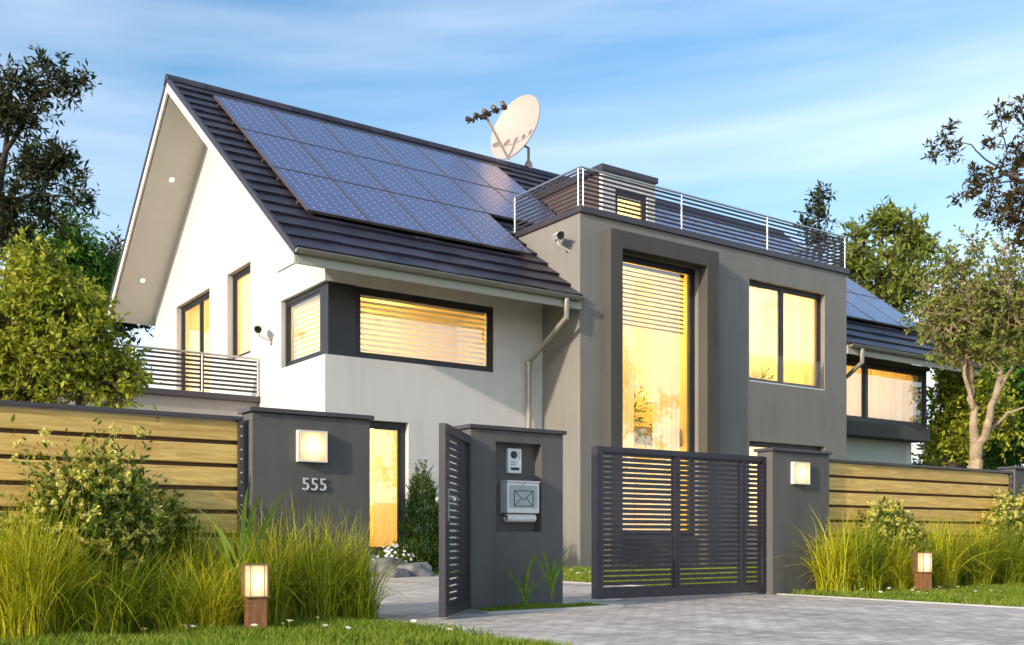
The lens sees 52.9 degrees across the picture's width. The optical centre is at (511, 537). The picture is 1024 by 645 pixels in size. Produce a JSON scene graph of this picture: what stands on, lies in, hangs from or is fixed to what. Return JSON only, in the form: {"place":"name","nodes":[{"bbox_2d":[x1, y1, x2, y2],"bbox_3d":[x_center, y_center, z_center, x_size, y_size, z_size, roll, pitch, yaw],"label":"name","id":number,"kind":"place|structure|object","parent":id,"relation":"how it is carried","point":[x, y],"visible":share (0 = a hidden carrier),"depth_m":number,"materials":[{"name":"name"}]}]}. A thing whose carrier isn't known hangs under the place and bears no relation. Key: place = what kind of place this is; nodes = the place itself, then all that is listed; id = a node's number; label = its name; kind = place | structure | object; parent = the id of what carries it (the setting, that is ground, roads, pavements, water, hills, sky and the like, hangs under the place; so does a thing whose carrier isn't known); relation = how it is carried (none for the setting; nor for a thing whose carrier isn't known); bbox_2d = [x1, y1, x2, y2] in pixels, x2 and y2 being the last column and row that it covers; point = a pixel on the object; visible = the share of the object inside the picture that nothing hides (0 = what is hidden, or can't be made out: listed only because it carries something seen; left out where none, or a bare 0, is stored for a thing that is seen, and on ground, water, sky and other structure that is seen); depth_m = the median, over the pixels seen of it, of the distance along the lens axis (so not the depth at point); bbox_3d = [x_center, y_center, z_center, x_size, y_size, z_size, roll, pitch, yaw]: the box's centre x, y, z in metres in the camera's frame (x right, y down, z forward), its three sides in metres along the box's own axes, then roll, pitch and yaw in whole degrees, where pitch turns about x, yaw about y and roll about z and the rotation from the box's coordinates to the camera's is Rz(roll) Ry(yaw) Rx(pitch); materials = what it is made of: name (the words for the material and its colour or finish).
{"place":"outdoors","nodes":[
{"label":"outdoors","id":0,"kind":"place"},
{"bbox_2d":[0,0,1023,466],"label":"sky","id":1,"kind":"structure","parent":0,"point":[743,104],"materials":[{"name":"blue"}]},
{"bbox_2d":[39,568,989,644],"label":"ground","id":2,"kind":"structure","parent":0,"point":[350,630],"depth_m":7.38,"materials":[{"name":"plant"}]},
{"bbox_2d":[0,509,27,568],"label":"flowering shrub","id":3,"kind":"object","parent":2,"relation":"on","point":[10,517],"visible":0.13,"depth_m":7.55,"materials":[{"name":"green plant"}]},
{"bbox_2d":[0,471,95,610],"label":"grass clump","id":4,"kind":"object","parent":2,"relation":"on","point":[16,540],"visible":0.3,"depth_m":7.14,"materials":[{"name":"green plant"}]},
{"bbox_2d":[0,43,109,258],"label":"leafy tree","id":5,"kind":"object","parent":2,"relation":"on","point":[49,166],"visible":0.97,"depth_m":32.84,"materials":[{"name":"green plant"}]},
{"bbox_2d":[10,191,121,330],"bbox_3d":[-16.464,-5.926,38.133,4.955,13.331,3.416,0,0,-14],"label":"leafy tree","id":6,"kind":"object","parent":2,"relation":"on","point":[88,257],"visible":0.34,"depth_m":37.64,"materials":[{"name":"green plant"}]},
{"bbox_2d":[2,518,146,627],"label":"grass clump","id":7,"kind":"object","parent":2,"relation":"on","point":[68,564],"visible":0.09,"depth_m":7.41,"materials":[{"name":"green plant"}]},
{"bbox_2d":[0,469,158,642],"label":"grass clump","id":8,"kind":"object","parent":2,"relation":"on","point":[24,624],"visible":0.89,"depth_m":6.95,"materials":[{"name":"green grass"}]},
{"bbox_2d":[0,225,161,408],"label":"tree","id":9,"kind":"object","parent":2,"relation":"on","point":[57,338],"visible":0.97,"depth_m":15.11,"materials":[{"name":"green plant"}]},
{"bbox_2d":[0,479,162,638],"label":"grass clump","id":10,"kind":"object","parent":2,"relation":"on","point":[59,617],"visible":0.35,"depth_m":7.24,"materials":[{"name":"green grass"}]},
{"bbox_2d":[0,405,189,601],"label":"flowering shrub","id":11,"kind":"object","parent":2,"relation":"on","point":[121,518],"visible":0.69,"depth_m":7.75,"materials":[{"name":"green plant"}]},
{"bbox_2d":[10,540,202,637],"bbox_3d":[-3.001,0.355,7.375,1.771,0.726,1.761,0,0,-35],"label":"grass clump","id":12,"kind":"object","parent":2,"relation":"on","point":[99,620],"visible":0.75,"depth_m":7.26,"materials":[{"name":"plant"}]},
{"bbox_2d":[0,400,243,575],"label":"wooden fence","id":13,"kind":"object","parent":2,"relation":"on","point":[197,459],"visible":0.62,"depth_m":8.42,"materials":[{"name":"wood"}]},
{"bbox_2d":[95,224,154,344],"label":"leafy tree","id":14,"kind":"object","parent":2,"relation":"on","point":[129,327],"visible":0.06,"depth_m":43.92,"materials":[{"name":"green plant"}]},
{"bbox_2d":[38,536,233,633],"bbox_3d":[-2.813,0.353,7.687,1.711,0.730,1.885,0,0,2],"label":"grass clump","id":15,"kind":"object","parent":2,"relation":"on","point":[140,603],"visible":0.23,"depth_m":7.54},
{"bbox_2d":[87,527,246,620],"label":"grass clump","id":16,"kind":"object","parent":2,"relation":"on","point":[181,562],"visible":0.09,"depth_m":7.86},
{"bbox_2d":[80,550,272,634],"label":"grass clump","id":17,"kind":"object","parent":2,"relation":"on","point":[167,618],"visible":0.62,"depth_m":7.55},
{"bbox_2d":[152,486,204,580],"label":"flowering shrub","id":18,"kind":"object","parent":2,"relation":"on","point":[174,509],"visible":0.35,"depth_m":8.25,"materials":[{"name":"green plant"}]},
{"bbox_2d":[93,538,307,630],"bbox_3d":[-2.307,0.354,7.828,1.640,0.729,1.718,0,0,-11],"label":"grass clump","id":19,"kind":"object","parent":2,"relation":"on","point":[224,608],"visible":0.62,"depth_m":7.71,"materials":[{"name":"green grass"}]},
{"bbox_2d":[134,503,284,617],"bbox_3d":[-2.590,0.178,8.187,1.776,1.081,1.914,0,0,8],"label":"grass clump","id":20,"kind":"object","parent":2,"relation":"on","point":[198,553],"visible":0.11,"depth_m":8.13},
{"bbox_2d":[185,486,289,591],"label":"reed","id":21,"kind":"object","parent":2,"relation":"on","point":[243,538],"visible":0.66,"depth_m":8.24,"materials":[{"name":"green plant"}]},
{"bbox_2d":[175,506,310,609],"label":"grass clump","id":22,"kind":"object","parent":2,"relation":"on","point":[208,544],"visible":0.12,"depth_m":8.35,"materials":[{"name":"green plant"}]},
{"bbox_2d":[241,563,269,632],"bbox_3d":[-1.924,0.460,7.723,0.194,0.520,0.180,0,0,-23],"label":"bollard lamp","id":23,"kind":"object","parent":2,"relation":"on","point":[258,595],"visible":0.9,"depth_m":7.66,"materials":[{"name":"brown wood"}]},
{"bbox_2d":[160,510,355,624],"bbox_3d":[-2.040,0.244,8.215,1.468,0.948,1.622,0,0,12],"label":"grass clump","id":24,"kind":"object","parent":2,"relation":"on","point":[274,612],"visible":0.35,"depth_m":8.20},
{"bbox_2d":[202,490,359,618],"bbox_3d":[-1.992,0.145,8.587,1.533,1.147,1.366,0,0,-35],"label":"grass clump","id":25,"kind":"object","parent":2,"relation":"on","point":[287,560],"visible":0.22,"depth_m":8.51,"materials":[{"name":"green plant"}]},
{"bbox_2d":[237,406,373,578],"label":"gate pillar","id":26,"kind":"structure","parent":2,"relation":"on","point":[273,468],"depth_m":9.06,"materials":[{"name":"concrete"}]},
{"bbox_2d":[296,430,327,462],"bbox_3d":[-1.762,-0.798,9.061,0.274,0.277,0.059,0,0,-35],"label":"wall lamp","id":27,"kind":"object","parent":26,"relation":"attached to","point":[312,446],"visible":1,"depth_m":9.03,"materials":[{"name":"glass"}]},
{"bbox_2d":[212,496,402,621],"bbox_3d":[-1.670,0.180,8.584,1.615,1.077,1.504,0,0,-45],"label":"grass clump","id":28,"kind":"object","parent":2,"relation":"on","point":[316,585],"visible":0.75,"depth_m":8.46,"materials":[{"name":"plant"}]},
{"bbox_2d":[278,528,429,621],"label":"grass clump","id":29,"kind":"object","parent":2,"relation":"on","point":[369,606],"visible":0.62,"depth_m":8.65,"materials":[{"name":"plant"}]},
{"bbox_2d":[282,497,437,616],"bbox_3d":[-1.554,0.170,8.911,1.407,1.097,1.390,0,0,31],"label":"grass clump","id":30,"kind":"object","parent":2,"relation":"on","point":[355,550],"visible":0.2,"depth_m":8.81,"materials":[{"name":"green grass"}]},
{"bbox_2d":[370,557,405,575],"bbox_3d":[-2.309,0.602,18.892,0.801,0.475,0.823,0,0,-35],"label":"boulder","id":31,"kind":"object","parent":2,"relation":"on","point":[392,559],"visible":0.21,"depth_m":18.68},
{"bbox_2d":[380,568,410,577],"bbox_3d":[-2.107,0.662,18.301,0.528,0.236,0.501,0,0,-35],"label":"boulder","id":32,"kind":"object","parent":2,"relation":"on","point":[404,572],"visible":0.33,"depth_m":18.17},
{"bbox_2d":[371,544,421,562],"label":"flowering shrub","id":33,"kind":"object","parent":2,"relation":"on","point":[395,553],"visible":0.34,"depth_m":19.36,"materials":[{"name":"white plant"}]},
{"bbox_2d":[396,562,433,576],"bbox_3d":[-1.798,0.630,18.792,0.764,0.347,0.685,0,0,-35],"label":"boulder","id":34,"kind":"object","parent":2,"relation":"on","point":[423,569],"visible":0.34,"depth_m":18.57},
{"bbox_2d":[392,459,451,571],"bbox_3d":[-1.723,-0.393,19.694,1.148,2.225,1.172,0,0,-35],"label":"conifer","id":35,"kind":"object","parent":2,"relation":"on","point":[419,497],"visible":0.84,"depth_m":19.48,"materials":[{"name":"green plant"}]},
{"bbox_2d":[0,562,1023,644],"bbox_3d":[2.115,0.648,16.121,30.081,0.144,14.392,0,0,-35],"label":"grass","id":36,"kind":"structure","parent":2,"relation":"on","point":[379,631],"depth_m":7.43,"materials":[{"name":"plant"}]},
{"bbox_2d":[754,447,831,593],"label":"gate pillar","id":37,"kind":"structure","parent":2,"relation":"on","point":[788,504],"depth_m":12.97,"materials":[{"name":"concrete"}]},
{"bbox_2d":[791,462,809,484],"bbox_3d":[3.652,-0.809,13.027,0.305,0.280,0.059,0,0,-35],"label":"wall lamp","id":38,"kind":"object","parent":37,"relation":"attached to","point":[800,472],"visible":1,"depth_m":12.99,"materials":[{"name":"glass"}]},
{"bbox_2d":[792,179,846,258],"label":"leafy tree","id":39,"kind":"object","parent":2,"relation":"on","point":[819,203],"visible":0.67,"depth_m":49.80,"materials":[{"name":"green plant"}]},
{"bbox_2d":[768,506,894,591],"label":"grass clump","id":40,"kind":"object","parent":2,"relation":"on","point":[837,577],"visible":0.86,"depth_m":12.78,"materials":[{"name":"plant"}]},
{"bbox_2d":[797,509,922,591],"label":"grass clump","id":41,"kind":"object","parent":2,"relation":"on","point":[871,577],"visible":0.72,"depth_m":12.83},
{"bbox_2d":[808,505,928,574],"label":"grass clump","id":42,"kind":"object","parent":2,"relation":"on","point":[866,533],"visible":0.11,"depth_m":13.25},
{"bbox_2d":[850,490,930,561],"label":"flowering shrub","id":43,"kind":"object","parent":2,"relation":"on","point":[892,514],"visible":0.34,"depth_m":13.70,"materials":[{"name":"green plant"}]},
{"bbox_2d":[830,195,954,318],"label":"leafy tree","id":44,"kind":"object","parent":2,"relation":"on","point":[911,239],"visible":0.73,"depth_m":45.28,"materials":[{"name":"green plant"}]},
{"bbox_2d":[853,520,958,589],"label":"grass clump","id":45,"kind":"object","parent":2,"relation":"on","point":[893,582],"visible":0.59,"depth_m":13.23,"materials":[{"name":"plant"}]},
{"bbox_2d":[829,459,1011,551],"bbox_3d":[5.938,-0.155,14.855,4.530,1.750,0.147,0,0,-35],"label":"wooden fence","id":46,"kind":"object","parent":2,"relation":"on","point":[925,490],"visible":0.34,"depth_m":14.74,"materials":[{"name":"wood"}]},
{"bbox_2d":[912,552,933,591],"bbox_3d":[5.184,0.455,12.982,0.198,0.530,0.184,0,0,-11],"label":"bollard lamp","id":47,"kind":"object","parent":2,"relation":"on","point":[923,566],"visible":0.94,"depth_m":12.91,"materials":[{"name":"brown wood"}]},
{"bbox_2d":[879,526,991,588],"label":"grass clump","id":48,"kind":"object","parent":2,"relation":"on","point":[912,583],"visible":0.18,"depth_m":13.37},
{"bbox_2d":[908,509,1011,588],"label":"grass clump","id":49,"kind":"object","parent":2,"relation":"on","point":[945,580],"visible":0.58,"depth_m":13.87,"materials":[{"name":"plant"}]},
{"bbox_2d":[898,223,1023,468],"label":"leafy tree","id":50,"kind":"object","parent":2,"relation":"on","point":[970,324],"visible":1,"depth_m":21.31,"materials":[{"name":"green plant"}]},
{"bbox_2d":[921,511,1002,583],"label":"grass clump","id":51,"kind":"object","parent":2,"relation":"on","point":[962,571],"visible":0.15,"depth_m":14.28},
{"bbox_2d":[911,343,1023,467],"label":"leafy tree","id":52,"kind":"object","parent":2,"relation":"on","point":[949,436],"visible":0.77,"depth_m":32.52,"materials":[{"name":"green plant"}]},
{"bbox_2d":[911,255,1023,469],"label":"leafy tree","id":53,"kind":"object","parent":2,"relation":"on","point":[965,464],"visible":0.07,"depth_m":45.82,"materials":[{"name":"green plant"}]},
{"bbox_2d":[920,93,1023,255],"bbox_3d":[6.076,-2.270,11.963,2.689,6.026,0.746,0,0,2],"label":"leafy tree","id":54,"kind":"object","parent":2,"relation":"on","point":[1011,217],"visible":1,"depth_m":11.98,"materials":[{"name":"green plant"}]},
{"bbox_2d":[944,510,1023,587],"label":"grass clump","id":55,"kind":"object","parent":2,"relation":"on","point":[985,577],"visible":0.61,"depth_m":14.33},
{"bbox_2d":[948,507,1020,584],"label":"grass clump","id":56,"kind":"object","parent":2,"relation":"on","point":[989,533],"visible":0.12,"depth_m":14.75,"materials":[{"name":"green green-yellow grass blades"}]},
{"bbox_2d":[970,512,1023,584],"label":"grass clump","id":57,"kind":"object","parent":2,"relation":"on","point":[1011,575],"visible":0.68,"depth_m":14.84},
{"bbox_2d":[974,335,1023,469],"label":"leafy tree","id":58,"kind":"object","parent":2,"relation":"on","point":[1017,384],"visible":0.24,"depth_m":34.53,"materials":[{"name":"green plant"}]},
{"bbox_2d":[980,484,1023,556],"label":"flowering shrub","id":59,"kind":"object","parent":2,"relation":"on","point":[1015,507],"visible":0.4,"depth_m":15.50,"materials":[{"name":"green plant"}]},
{"bbox_2d":[997,466,1023,510],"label":"gate pillar","id":60,"kind":"structure","parent":2,"relation":"on","point":[1018,475],"depth_m":16.16,"materials":[{"name":"concrete"}]},
{"bbox_2d":[53,74,983,567],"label":"house","id":61,"kind":"structure","parent":0,"point":[409,340],"depth_m":24.40,"materials":[{"name":"paint"}]},
{"bbox_2d":[181,292,209,391],"bbox_3d":[-8.363,-4.850,27.779,0.259,3.140,2.760,0,0,-35],"label":"balcony door","id":62,"kind":"structure","parent":61,"relation":"in","point":[198,316],"depth_m":28.20,"materials":[{"name":"yellow glass"}]},
{"bbox_2d":[233,265,250,358],"bbox_3d":[-6.369,-5.405,24.951,0.257,2.150,1.560,0,0,-35],"label":"window","id":63,"kind":"structure","parent":61,"relation":"in","point":[246,283],"depth_m":25.30,"materials":[{"name":"clear glass"}]},
{"bbox_2d":[213,95,296,140],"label":"solar panel","id":64,"kind":"object","parent":61,"relation":"attached to","point":[248,116],"visible":1,"depth_m":24.51,"materials":[{"name":"glass"}]},
{"bbox_2d":[241,128,330,178],"bbox_3d":[-5.109,-8.557,23.067,1.403,0.115,2.294,0,37,-35],"label":"solar panel","id":65,"kind":"object","parent":61,"relation":"attached to","point":[283,153],"visible":1,"depth_m":23.01,"materials":[{"name":"glass"}]},
{"bbox_2d":[285,285,321,366],"bbox_3d":[-4.377,-4.455,22.000,0.190,1.490,1.900,0,0,-35],"label":"window","id":66,"kind":"structure","parent":61,"relation":"in","point":[315,293],"depth_m":22.19,"materials":[{"name":"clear glass"}]},
{"bbox_2d":[269,109,349,153],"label":"solar panel","id":67,"kind":"object","parent":61,"relation":"attached to","point":[308,131],"visible":0.75,"depth_m":25.32,"materials":[{"name":"glass"}]},
{"bbox_2d":[272,166,368,223],"bbox_3d":[-4.053,-7.154,21.569,1.403,0.115,2.294,0,37,-35],"label":"solar panel","id":68,"kind":"object","parent":61,"relation":"attached to","point":[318,195],"visible":1,"depth_m":21.46,"materials":[{"name":"glass"}]},
{"bbox_2d":[298,142,385,190],"bbox_3d":[-3.977,-8.557,23.865,1.403,0.115,2.294,0,37,-35],"label":"solar panel","id":69,"kind":"object","parent":61,"relation":"attached to","point":[341,166],"visible":0.76,"depth_m":23.82,"materials":[{"name":"glass"}]},
{"bbox_2d":[320,122,400,165],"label":"solar panel","id":70,"kind":"object","parent":61,"relation":"attached to","point":[359,143],"visible":0.77,"depth_m":26.13,"materials":[{"name":"glass"}]},
{"bbox_2d":[332,179,426,234],"bbox_3d":[-2.921,-7.154,22.367,1.403,0.115,2.294,0,37,-35],"label":"solar panel","id":71,"kind":"object","parent":61,"relation":"attached to","point":[378,207],"visible":0.81,"depth_m":22.28,"materials":[{"name":"glass"}]},
{"bbox_2d":[370,421,404,554],"bbox_3d":[-2.968,-1.035,21.720,1.490,2.810,0.259,0,0,-35],"label":"window","id":72,"kind":"structure","parent":61,"relation":"in","point":[383,432],"depth_m":21.97,"materials":[{"name":"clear glass"}]},
{"bbox_2d":[351,154,437,201],"bbox_3d":[-2.846,-8.557,24.663,1.403,0.115,2.294,0,37,-35],"label":"solar panel","id":73,"kind":"object","parent":61,"relation":"attached to","point":[393,178],"visible":0.77,"depth_m":24.62,"materials":[{"name":"glass"}]},
{"bbox_2d":[368,134,447,176],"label":"solar panel","id":74,"kind":"object","parent":61,"relation":"attached to","point":[407,155],"visible":0.8,"depth_m":26.92,"materials":[{"name":"glass"}]},
{"bbox_2d":[356,286,492,371],"bbox_3d":[-1.900,-4.455,22.383,3.460,1.490,0.190,0,0,-35],"label":"window","id":75,"kind":"structure","parent":61,"relation":"in","point":[361,292],"depth_m":22.37,"materials":[{"name":"yellow glass"}]},
{"bbox_2d":[388,191,481,245],"bbox_3d":[-1.789,-7.154,23.166,1.403,0.115,2.294,0,37,-35],"label":"solar panel","id":76,"kind":"object","parent":61,"relation":"attached to","point":[435,219],"visible":0.8,"depth_m":23.08,"materials":[{"name":"glass"}]},
{"bbox_2d":[402,166,486,212],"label":"solar panel","id":77,"kind":"object","parent":61,"relation":"attached to","point":[443,189],"visible":0.82,"depth_m":25.42,"materials":[{"name":"glass"}]},
{"bbox_2d":[414,145,490,186],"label":"solar panel","id":78,"kind":"object","parent":61,"relation":"attached to","point":[452,166],"visible":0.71,"depth_m":27.72,"materials":[{"name":"glass"}]},
{"bbox_2d":[440,203,531,254],"bbox_3d":[-0.657,-7.154,23.964,1.403,0.115,2.294,0,37,-35],"label":"solar panel","id":79,"kind":"object","parent":61,"relation":"attached to","point":[485,229],"visible":0.8,"depth_m":23.88,"materials":[{"name":"glass"}]},
{"bbox_2d":[449,177,532,224],"bbox_3d":[-0.582,-8.557,26.260,1.403,0.115,2.294,0,37,-35],"label":"solar panel","id":80,"kind":"object","parent":61,"relation":"attached to","point":[490,201],"visible":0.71,"depth_m":26.22,"materials":[{"name":"glass"}]},
{"bbox_2d":[457,156,531,196],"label":"solar panel","id":81,"kind":"object","parent":61,"relation":"attached to","point":[494,176],"visible":0.74,"depth_m":28.55,"materials":[{"name":"glass"}]},
{"bbox_2d":[465,95,539,167],"bbox_3d":[-0.154,-12.355,30.936,1.979,2.170,2.009,0,0,44],"label":"satellite dish","id":82,"kind":"object","parent":61,"relation":"on","point":[513,129],"visible":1,"depth_m":31.28,"materials":[{"name":"paint"}]},
{"bbox_2d":[494,188,554,223],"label":"solar panel","id":83,"kind":"object","parent":61,"relation":"attached to","point":[508,196],"visible":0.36,"depth_m":27.22,"materials":[{"name":"glass"}]},
{"bbox_2d":[615,189,645,219],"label":"window","id":84,"kind":"structure","parent":61,"relation":"in","point":[619,191],"depth_m":27.36,"materials":[{"name":"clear glass"}]},
{"bbox_2d":[623,255,694,534],"bbox_3d":[3.227,-3.238,24.475,2.690,6.555,0.438,0,0,-35],"label":"window","id":85,"kind":"structure","parent":61,"relation":"in","point":[665,284],"depth_m":24.94,"materials":[{"name":"yellow glass"}]},
{"bbox_2d":[655,208,714,236],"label":"solar panel","id":86,"kind":"object","parent":61,"relation":"attached to","point":[685,221],"visible":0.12,"depth_m":32.82,"materials":[{"name":"glass"}]},
{"bbox_2d":[687,216,743,243],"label":"solar panel","id":87,"kind":"object","parent":61,"relation":"attached to","point":[714,228],"visible":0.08,"depth_m":33.60,"materials":[{"name":"glass"}]},
{"bbox_2d":[716,223,772,250],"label":"solar panel","id":88,"kind":"object","parent":61,"relation":"attached to","point":[744,238],"visible":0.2,"depth_m":34.40,"materials":[{"name":"glass"}]},
{"bbox_2d":[749,280,820,388],"bbox_3d":[7.059,-5.245,27.092,2.970,2.590,0.258,0,0,-35],"label":"window","id":89,"kind":"structure","parent":61,"relation":"in","point":[794,307],"depth_m":27.41,"materials":[{"name":"yellow glass"}]},
{"bbox_2d":[749,441,820,529],"bbox_3d":[7.059,-1.310,27.092,2.970,2.260,0.258,0,0,-35],"label":"window","id":90,"kind":"structure","parent":61,"relation":"in","point":[752,445],"depth_m":26.64,"materials":[{"name":"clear glass"}]},
{"bbox_2d":[847,301,875,322],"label":"solar panel","id":91,"kind":"object","parent":61,"relation":"attached to","point":[853,312],"visible":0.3,"depth_m":30.97,"materials":[{"name":"glass"}]},
{"bbox_2d":[847,277,879,298],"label":"solar panel","id":92,"kind":"object","parent":61,"relation":"attached to","point":[854,287],"visible":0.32,"depth_m":34.18,"materials":[{"name":"glass"}]},
{"bbox_2d":[847,292,903,327],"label":"solar panel","id":93,"kind":"object","parent":61,"relation":"attached to","point":[868,309],"visible":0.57,"depth_m":32.02,"materials":[{"name":"glass"}]},
{"bbox_2d":[847,359,926,427],"bbox_3d":[10.697,-4.250,30.601,5.140,1.774,0.278,0,0,-35],"label":"window","id":94,"kind":"structure","parent":61,"relation":"in","point":[871,399],"depth_m":31.05,"materials":[{"name":"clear glass"}]},
{"bbox_2d":[855,293,922,331],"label":"solar panel","id":95,"kind":"object","parent":61,"relation":"attached to","point":[887,309],"visible":0.59,"depth_m":33.10,"materials":[{"name":"glass"}]},
{"bbox_2d":[372,575,1023,644],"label":"driveway","id":96,"kind":"structure","parent":0,"point":[744,619],"depth_m":8.79,"materials":[{"name":"stone"}]},
{"bbox_2d":[435,423,470,617],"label":"garden gate","id":97,"kind":"structure","parent":96,"relation":"on","point":[461,601],"depth_m":9.30,"materials":[{"name":"metal"}]},
{"bbox_2d":[454,424,566,608],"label":"gate pillar","id":98,"kind":"structure","parent":96,"relation":"on","point":[512,547],"depth_m":10.45,"materials":[{"name":"concrete"}]},
{"bbox_2d":[506,448,520,473],"bbox_3d":[0.020,-0.780,10.527,0.171,0.253,0.057,0,0,-35],"label":"intercom","id":99,"kind":"object","parent":98,"relation":"attached to","point":[513,460],"visible":1,"depth_m":10.50,"materials":[{"name":"silver metal"}]},
{"bbox_2d":[500,480,539,521],"bbox_3d":[0.084,-0.364,10.520,0.415,0.418,0.140,0,0,-35],"label":"mailbox","id":100,"kind":"object","parent":98,"relation":"attached to","point":[519,496],"visible":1,"depth_m":10.45,"materials":[{"name":"silver metal"}]},
{"bbox_2d":[510,485,536,507],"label":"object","id":101,"kind":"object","parent":100,"relation":"in","point":[522,503],"depth_m":10.47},
{"bbox_2d":[497,553,550,606],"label":"reed","id":102,"kind":"object","parent":96,"relation":"on","point":[525,598],"visible":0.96,"depth_m":10.18,"materials":[{"name":"green plant"}]},
{"bbox_2d":[534,547,570,605],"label":"reed","id":103,"kind":"object","parent":96,"relation":"on","point":[552,577],"visible":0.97,"depth_m":10.31,"materials":[{"name":"green plant"}]},
{"bbox_2d":[591,446,765,600],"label":"sliding gate","id":104,"kind":"structure","parent":96,"relation":"on","point":[741,586],"depth_m":11.95,"materials":[{"name":"metal"}]},
{"bbox_2d":[375,575,1023,644],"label":"kerb","id":105,"kind":"structure","parent":96,"relation":"on","point":[544,609],"depth_m":10.35,"materials":[{"name":"concrete"}]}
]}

